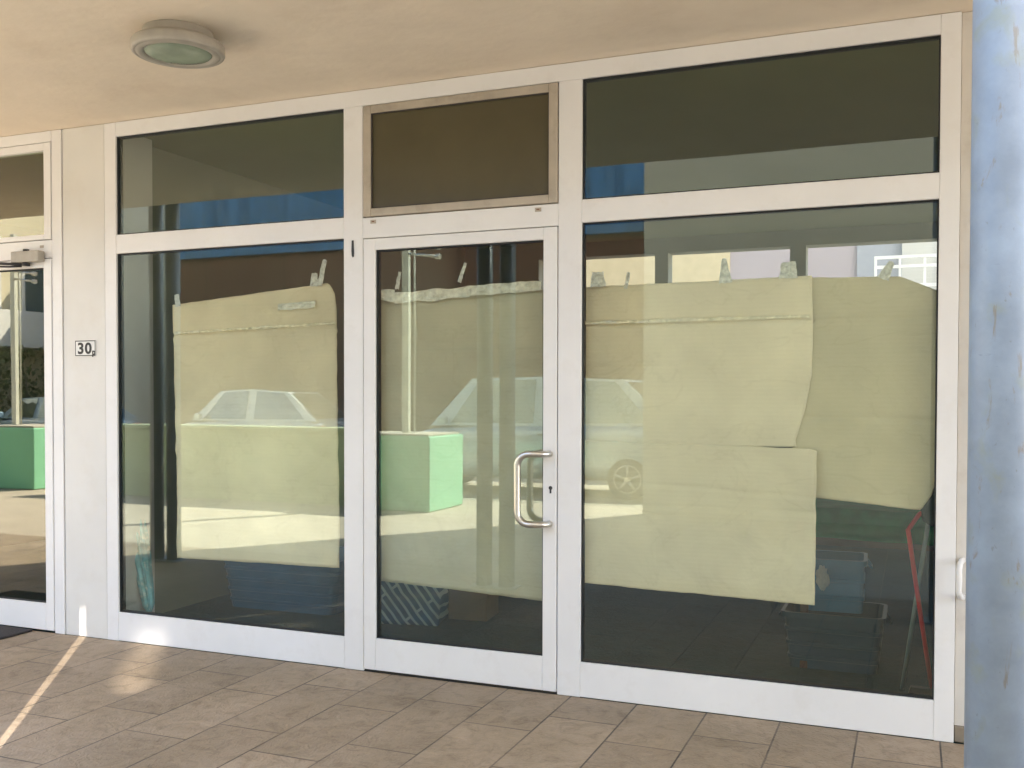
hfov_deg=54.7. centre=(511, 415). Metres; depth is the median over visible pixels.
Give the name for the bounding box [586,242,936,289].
courtyard building
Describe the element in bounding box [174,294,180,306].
tape strip
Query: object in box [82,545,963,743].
interior floor
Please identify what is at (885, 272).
tape strip
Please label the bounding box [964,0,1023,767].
steel column
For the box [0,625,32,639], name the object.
door mat
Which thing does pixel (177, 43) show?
ceiling lamp
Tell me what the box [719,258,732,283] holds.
tape strip
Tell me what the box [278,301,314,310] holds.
tape strip
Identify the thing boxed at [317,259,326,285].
tape strip
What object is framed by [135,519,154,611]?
umbrella
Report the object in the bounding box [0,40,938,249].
interior ceiling
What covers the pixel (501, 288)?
tape strip
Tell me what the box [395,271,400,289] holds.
tape strip
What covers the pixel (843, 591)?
storage crate
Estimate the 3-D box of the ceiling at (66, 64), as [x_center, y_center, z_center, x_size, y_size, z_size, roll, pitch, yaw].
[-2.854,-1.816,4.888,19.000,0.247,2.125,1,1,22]
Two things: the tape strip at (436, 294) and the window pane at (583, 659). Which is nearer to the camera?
the window pane at (583, 659)
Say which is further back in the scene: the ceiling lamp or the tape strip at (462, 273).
the tape strip at (462, 273)
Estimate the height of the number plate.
0.100 m
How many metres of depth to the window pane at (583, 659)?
4.52 m
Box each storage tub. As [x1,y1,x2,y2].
[224,546,343,614]
[779,602,892,674]
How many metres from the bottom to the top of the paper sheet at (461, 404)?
1.534 m
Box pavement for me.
[0,631,963,767]
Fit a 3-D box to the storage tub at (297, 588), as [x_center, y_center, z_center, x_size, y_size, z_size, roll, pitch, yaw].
[-1.464,1.121,6.875,1.004,0.360,0.628,1,1,21]
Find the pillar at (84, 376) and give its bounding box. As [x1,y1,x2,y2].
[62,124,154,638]
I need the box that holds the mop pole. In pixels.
[900,523,929,689]
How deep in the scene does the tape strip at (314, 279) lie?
5.31 m
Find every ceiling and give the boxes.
[0,0,972,136]
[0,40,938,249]
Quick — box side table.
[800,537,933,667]
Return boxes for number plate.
[75,340,95,356]
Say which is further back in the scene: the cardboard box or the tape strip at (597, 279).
the cardboard box
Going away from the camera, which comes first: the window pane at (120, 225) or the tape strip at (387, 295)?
the tape strip at (387, 295)
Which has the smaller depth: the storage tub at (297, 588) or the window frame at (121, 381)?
the window frame at (121, 381)
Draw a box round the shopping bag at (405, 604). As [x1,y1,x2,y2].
[381,581,448,625]
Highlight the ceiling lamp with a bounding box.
[130,19,224,68]
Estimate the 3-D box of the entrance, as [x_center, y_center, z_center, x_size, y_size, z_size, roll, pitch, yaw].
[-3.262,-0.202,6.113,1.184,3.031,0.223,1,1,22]
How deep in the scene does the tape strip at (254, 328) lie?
5.46 m
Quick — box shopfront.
[104,11,961,742]
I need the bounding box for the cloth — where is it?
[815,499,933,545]
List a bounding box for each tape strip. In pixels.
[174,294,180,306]
[174,322,334,334]
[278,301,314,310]
[310,273,317,285]
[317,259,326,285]
[381,289,394,301]
[394,286,469,303]
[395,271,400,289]
[457,262,466,282]
[470,281,540,295]
[585,314,808,324]
[590,272,605,286]
[624,272,629,288]
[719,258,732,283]
[779,261,797,278]
[877,261,893,280]
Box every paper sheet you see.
[173,283,339,567]
[381,289,542,600]
[585,440,816,604]
[586,275,812,446]
[792,276,935,509]
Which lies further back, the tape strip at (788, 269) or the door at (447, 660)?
the door at (447, 660)
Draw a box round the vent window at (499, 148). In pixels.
[363,82,558,223]
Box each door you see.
[0,240,54,630]
[364,226,557,691]
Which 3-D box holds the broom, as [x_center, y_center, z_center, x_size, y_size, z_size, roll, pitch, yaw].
[1.959,0.881,4.643,0.214,0.948,0.271,1,1,22]
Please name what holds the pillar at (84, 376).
attached to the shop building at (188, 193)
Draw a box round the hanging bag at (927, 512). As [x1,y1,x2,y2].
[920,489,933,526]
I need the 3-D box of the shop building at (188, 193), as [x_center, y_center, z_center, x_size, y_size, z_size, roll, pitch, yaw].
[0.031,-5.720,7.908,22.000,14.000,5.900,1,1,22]
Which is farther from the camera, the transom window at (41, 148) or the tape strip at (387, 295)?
the transom window at (41, 148)
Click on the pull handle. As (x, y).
(960, 563)
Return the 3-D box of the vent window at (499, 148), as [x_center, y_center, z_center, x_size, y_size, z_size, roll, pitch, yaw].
[-0.270,-1.298,4.955,1.077,0.612,0.046,1,1,22]
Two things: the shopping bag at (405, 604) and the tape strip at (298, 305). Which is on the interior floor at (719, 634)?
the shopping bag at (405, 604)
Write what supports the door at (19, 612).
in the entrance
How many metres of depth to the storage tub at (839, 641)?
5.21 m
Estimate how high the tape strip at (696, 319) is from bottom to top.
0.021 m
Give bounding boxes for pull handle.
[956,558,965,600]
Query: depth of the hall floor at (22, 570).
8.10 m
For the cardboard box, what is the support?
on the interior floor at (719, 634)
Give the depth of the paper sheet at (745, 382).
4.56 m
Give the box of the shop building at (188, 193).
[0,11,972,742]
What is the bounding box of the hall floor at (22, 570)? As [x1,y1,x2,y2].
[0,540,76,635]
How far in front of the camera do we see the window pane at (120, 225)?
5.64 m
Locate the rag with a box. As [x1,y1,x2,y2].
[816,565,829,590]
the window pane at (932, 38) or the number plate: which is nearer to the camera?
the window pane at (932, 38)
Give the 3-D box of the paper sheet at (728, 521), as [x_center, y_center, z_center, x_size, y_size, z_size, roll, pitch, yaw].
[0.842,0.478,4.575,1.088,0.712,0.017,1,1,22]
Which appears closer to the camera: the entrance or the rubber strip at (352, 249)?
the rubber strip at (352, 249)
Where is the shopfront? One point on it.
(492, 159)
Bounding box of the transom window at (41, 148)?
[0,142,51,242]
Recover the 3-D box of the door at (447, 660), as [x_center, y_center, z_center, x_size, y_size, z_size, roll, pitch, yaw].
[-0.284,0.207,4.958,1.077,2.250,0.128,1,1,22]
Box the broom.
[906,511,931,694]
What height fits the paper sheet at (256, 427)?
1.539 m
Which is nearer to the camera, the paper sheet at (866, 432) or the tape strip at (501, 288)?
the paper sheet at (866, 432)
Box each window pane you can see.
[117,109,343,234]
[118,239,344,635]
[581,199,938,699]
[583,35,940,198]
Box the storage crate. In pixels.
[809,550,872,613]
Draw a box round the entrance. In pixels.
[0,129,65,633]
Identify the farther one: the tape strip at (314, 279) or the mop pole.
the tape strip at (314, 279)
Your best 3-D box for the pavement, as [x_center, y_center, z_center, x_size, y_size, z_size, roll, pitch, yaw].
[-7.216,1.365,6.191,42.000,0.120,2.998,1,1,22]
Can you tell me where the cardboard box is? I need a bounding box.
[449,589,498,620]
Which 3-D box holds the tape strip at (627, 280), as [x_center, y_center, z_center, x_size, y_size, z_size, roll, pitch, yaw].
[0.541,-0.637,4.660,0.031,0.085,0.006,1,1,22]
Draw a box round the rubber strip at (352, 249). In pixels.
[351,240,353,256]

